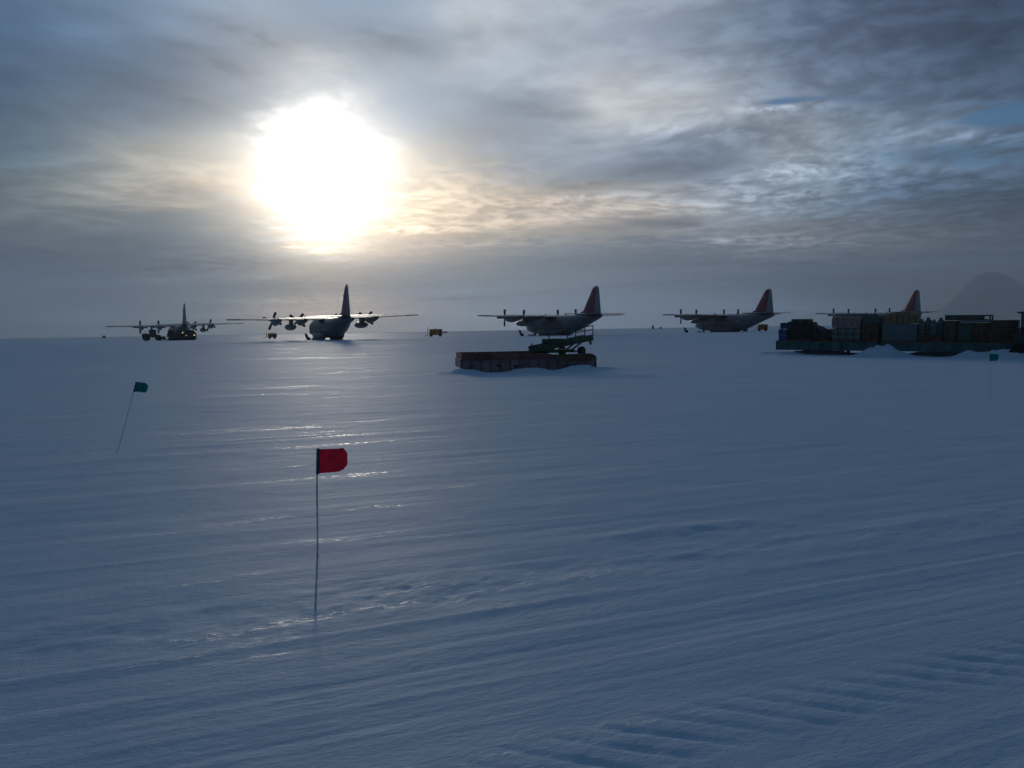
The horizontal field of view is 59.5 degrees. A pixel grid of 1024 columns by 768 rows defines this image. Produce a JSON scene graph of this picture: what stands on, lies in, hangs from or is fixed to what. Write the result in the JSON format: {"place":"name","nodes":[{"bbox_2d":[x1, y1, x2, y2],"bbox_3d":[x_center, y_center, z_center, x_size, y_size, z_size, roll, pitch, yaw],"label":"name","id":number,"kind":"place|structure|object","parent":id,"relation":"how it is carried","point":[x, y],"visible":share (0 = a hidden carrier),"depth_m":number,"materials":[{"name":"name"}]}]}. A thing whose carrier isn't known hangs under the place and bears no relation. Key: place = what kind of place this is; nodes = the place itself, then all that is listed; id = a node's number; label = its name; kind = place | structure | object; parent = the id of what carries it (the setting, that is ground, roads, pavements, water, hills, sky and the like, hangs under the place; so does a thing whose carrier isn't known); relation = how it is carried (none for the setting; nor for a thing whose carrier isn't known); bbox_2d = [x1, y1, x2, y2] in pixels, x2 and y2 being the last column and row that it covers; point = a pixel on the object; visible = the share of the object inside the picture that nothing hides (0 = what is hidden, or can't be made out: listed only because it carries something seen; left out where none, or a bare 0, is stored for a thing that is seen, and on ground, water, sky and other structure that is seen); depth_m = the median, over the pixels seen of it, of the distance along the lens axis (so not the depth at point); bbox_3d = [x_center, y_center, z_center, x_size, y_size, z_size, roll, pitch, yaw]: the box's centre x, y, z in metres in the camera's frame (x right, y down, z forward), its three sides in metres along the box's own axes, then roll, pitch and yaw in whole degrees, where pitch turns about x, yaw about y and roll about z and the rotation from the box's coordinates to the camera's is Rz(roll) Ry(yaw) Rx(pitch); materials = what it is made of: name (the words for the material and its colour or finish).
{"place":"outdoors","nodes":[
{"label":"outdoors","id":0,"kind":"place"},
{"bbox_2d":[0,322,1023,767],"bbox_3d":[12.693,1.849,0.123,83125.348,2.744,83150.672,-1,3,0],"label":"snow ground","id":1,"kind":"structure","parent":0,"point":[678,548],"depth_m":11.19,"materials":[{"name":"white snow"}]},
{"bbox_2d":[117,382,147,452],"bbox_3d":[-9.178,0.941,21.523,1.042,2.007,0.095,0,4,13],"label":"marker flag","id":2,"kind":"object","parent":1,"relation":"on","point":[140,387],"visible":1,"depth_m":21.41,"materials":[{"name":"green fabric"}]},
{"bbox_2d":[142,330,167,340],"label":"wheel loader","id":3,"kind":"object","parent":1,"relation":"on","point":[152,334],"visible":1,"depth_m":266.57,"materials":[{"name":"paint"}]},
{"bbox_2d":[105,303,243,333],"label":"ski plane","id":4,"kind":"object","parent":1,"relation":"on","point":[180,328],"visible":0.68,"depth_m":269.82,"materials":[{"name":"grey metal"}]},
{"bbox_2d":[167,330,196,339],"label":"tracked carrier","id":5,"kind":"object","parent":1,"relation":"on","point":[186,335],"visible":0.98,"depth_m":256.36,"materials":[{"name":"black metal"}]},
{"bbox_2d":[263,332,276,338],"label":"heater cart","id":6,"kind":"object","parent":1,"relation":"on","point":[273,335],"visible":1,"depth_m":260.80,"materials":[{"name":"orange paint"}]},
{"bbox_2d":[226,284,417,339],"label":"ski plane","id":7,"kind":"object","parent":1,"relation":"on","point":[333,327],"visible":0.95,"depth_m":182.65,"materials":[{"name":"grey metal"}]},
{"bbox_2d":[314,448,347,608],"bbox_3d":[-1.835,1.611,9.068,0.396,1.944,0.044,-1,3,3],"label":"marker flag","id":8,"kind":"object","parent":1,"relation":"on","point":[331,460],"visible":0.98,"depth_m":9.02,"materials":[{"name":"red fabric"}]},
{"bbox_2d":[426,327,442,336],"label":"heater cart","id":9,"kind":"object","parent":1,"relation":"on","point":[435,331],"visible":1,"depth_m":234.71,"materials":[{"name":"yellow paint"}]},
{"bbox_2d":[455,351,596,371],"bbox_3d":[0.854,-1.504,62.892,9.370,1.520,4.717,-1,3,-8],"label":"steel barge","id":10,"kind":"object","parent":1,"relation":"on","point":[500,361],"visible":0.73,"depth_m":60.64,"materials":[{"name":"orange paint"}]},
{"bbox_2d":[528,325,593,353],"bbox_3d":[3.549,-3.063,63.313,5.881,2.164,2.260,-4,4,-40],"label":"belt loader","id":11,"kind":"object","parent":10,"relation":"on","point":[548,345],"visible":0.83,"depth_m":62.93,"materials":[{"name":"black metal"}]},
{"bbox_2d":[478,286,625,335],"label":"ski plane","id":12,"kind":"object","parent":1,"relation":"on","point":[552,325],"visible":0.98,"depth_m":202.34,"materials":[{"name":"grey metal"}]},
{"bbox_2d":[663,289,790,331],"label":"ski plane","id":13,"kind":"object","parent":1,"relation":"on","point":[737,322],"visible":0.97,"depth_m":232.26,"materials":[{"name":"grey metal"}]},
{"bbox_2d":[753,323,767,330],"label":"heater cart","id":14,"kind":"object","parent":1,"relation":"on","point":[762,326],"visible":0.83,"depth_m":244.63,"materials":[{"name":"orange paint"}]},
{"bbox_2d":[776,340,881,354],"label":"cargo sled","id":15,"kind":"object","parent":1,"relation":"on","point":[820,347],"visible":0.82,"depth_m":84.45,"materials":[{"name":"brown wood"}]},
{"bbox_2d":[778,329,787,339],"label":"tarp bundle","id":16,"kind":"object","parent":15,"relation":"on","point":[782,333],"visible":0.69,"depth_m":86.79,"materials":[{"name":"blue fabric"}]},
{"bbox_2d":[780,323,791,328],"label":"navy duffel","id":17,"kind":"object","parent":16,"relation":"on","point":[785,326],"visible":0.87,"depth_m":86.71,"materials":[{"name":"blue fabric"}]},
{"bbox_2d":[787,321,817,340],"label":"netted pallet","id":18,"kind":"object","parent":15,"relation":"on","point":[799,331],"visible":0.94,"depth_m":85.91,"materials":[{"name":"fabric"}]},
{"bbox_2d":[791,319,812,321],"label":"flat case","id":19,"kind":"object","parent":18,"relation":"on","point":[801,320],"visible":1,"depth_m":86.21,"materials":[{"name":"green paint"}]},
{"bbox_2d":[812,324,831,340],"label":"tarp heap","id":20,"kind":"object","parent":15,"relation":"on","point":[820,333],"visible":0.84,"depth_m":84.95,"materials":[{"name":"black fabric"}]},
{"bbox_2d":[831,328,861,340],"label":"bagged load","id":21,"kind":"object","parent":15,"relation":"on","point":[846,334],"visible":0.92,"depth_m":83.61},
{"bbox_2d":[832,317,862,327],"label":"wrapped load","id":22,"kind":"object","parent":21,"relation":"on","point":[846,322],"visible":0.9,"depth_m":83.52},
{"bbox_2d":[862,324,870,340],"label":"wooden crate","id":23,"kind":"object","parent":15,"relation":"on","point":[866,329],"visible":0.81,"depth_m":82.52,"materials":[{"name":"brown wood"}]},
{"bbox_2d":[862,316,883,323],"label":"equipment box","id":24,"kind":"object","parent":23,"relation":"on","point":[872,319],"visible":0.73,"depth_m":82.39,"materials":[{"name":"metal"}]},
{"bbox_2d":[870,324,882,340],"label":"wooden crate","id":25,"kind":"object","parent":15,"relation":"on","point":[876,333],"visible":0.86,"depth_m":82.24,"materials":[{"name":"brown wood"}]},
{"bbox_2d":[816,290,939,316],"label":"ski plane","id":26,"kind":"object","parent":1,"relation":"on","point":[913,304],"visible":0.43,"depth_m":249.28,"materials":[{"name":"grey metal"}]},
{"bbox_2d":[881,341,1013,355],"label":"cargo sled","id":27,"kind":"object","parent":1,"relation":"on","point":[925,348],"visible":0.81,"depth_m":78.73,"materials":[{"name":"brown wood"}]},
{"bbox_2d":[882,323,917,340],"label":"netted pallet","id":28,"kind":"object","parent":27,"relation":"on","point":[899,331],"visible":0.89,"depth_m":80.89,"materials":[{"name":"fabric"}]},
{"bbox_2d":[883,312,920,323],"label":"plywood case","id":29,"kind":"object","parent":28,"relation":"on","point":[906,317],"visible":0.98,"depth_m":80.92,"materials":[{"name":"brown wood"}]},
{"bbox_2d":[918,319,924,334],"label":"rolled bundle","id":30,"kind":"object","parent":27,"relation":"on","point":[921,327],"visible":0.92,"depth_m":80.21,"materials":[{"name":"grey fabric"}]},
{"bbox_2d":[925,317,931,334],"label":"rolled bundle","id":31,"kind":"object","parent":27,"relation":"on","point":[928,320],"visible":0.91,"depth_m":80.20,"materials":[{"name":"grey fabric"}]},
{"bbox_2d":[917,335,942,341],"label":"sled crate","id":32,"kind":"object","parent":27,"relation":"on","point":[932,338],"visible":1,"depth_m":79.30,"materials":[{"name":"brown wood"}]},
{"bbox_2d":[930,320,937,334],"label":"rolled bundle","id":33,"kind":"object","parent":27,"relation":"on","point":[933,327],"visible":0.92,"depth_m":79.65,"materials":[{"name":"grey fabric"}]},
{"bbox_2d":[937,318,943,340],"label":"rolled bundle","id":34,"kind":"object","parent":27,"relation":"on","point":[940,323],"visible":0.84,"depth_m":79.61,"materials":[{"name":"grey fabric"}]},
{"bbox_2d":[944,321,960,341],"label":"wooden crate","id":35,"kind":"object","parent":27,"relation":"on","point":[950,331],"visible":0.85,"depth_m":78.69,"materials":[{"name":"green paint"}]},
{"bbox_2d":[957,322,975,341],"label":"wooden crate","id":36,"kind":"object","parent":27,"relation":"on","point":[964,332],"visible":0.93,"depth_m":78.12,"materials":[{"name":"green paint"}]},
{"bbox_2d":[972,322,990,341],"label":"wooden crate","id":37,"kind":"object","parent":27,"relation":"on","point":[981,332],"visible":0.84,"depth_m":77.31,"materials":[{"name":"brown wood"}]},
{"bbox_2d":[958,320,990,321],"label":"grey tarp","id":38,"kind":"object","parent":37,"relation":"on","point":[974,321],"visible":0.92,"depth_m":77.52,"materials":[{"name":"grey fabric"}]},
{"bbox_2d":[945,315,993,319],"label":"long tray","id":39,"kind":"object","parent":38,"relation":"on","point":[964,317],"visible":0.9,"depth_m":78.05,"materials":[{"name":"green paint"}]},
{"bbox_2d":[990,327,1020,341],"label":"wooden crate","id":40,"kind":"object","parent":27,"relation":"on","point":[1002,334],"visible":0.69,"depth_m":76.35,"materials":[{"name":"brown wood"}]},
{"bbox_2d":[991,320,1019,327],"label":"equipment box","id":41,"kind":"object","parent":40,"relation":"on","point":[1005,323],"visible":1,"depth_m":76.31,"materials":[{"name":"green paint"}]},
{"bbox_2d":[990,354,998,392],"bbox_3d":[17.573,-0.132,32.691,0.319,1.960,0.044,-1,3,4],"label":"marker flag","id":42,"kind":"object","parent":1,"relation":"on","point":[994,357],"visible":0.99,"depth_m":32.65,"materials":[{"name":"teal fabric"}]},
{"bbox_2d":[1009,312,1023,353],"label":"tracked tractor","id":43,"kind":"object","parent":1,"relation":"on","point":[1018,347],"visible":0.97,"depth_m":74.06,"materials":[{"name":"black metal"}]},
{"bbox_2d":[0,0,1023,337],"label":"sky","id":44,"kind":"structure","parent":0,"point":[447,163],"materials":[{"name":"grey"}]},
{"bbox_2d":[911,272,1023,323],"bbox_3d":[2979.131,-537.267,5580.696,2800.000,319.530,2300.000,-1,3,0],"label":"mountain","id":45,"kind":"structure","parent":0,"point":[998,296],"depth_m":5427.25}
]}

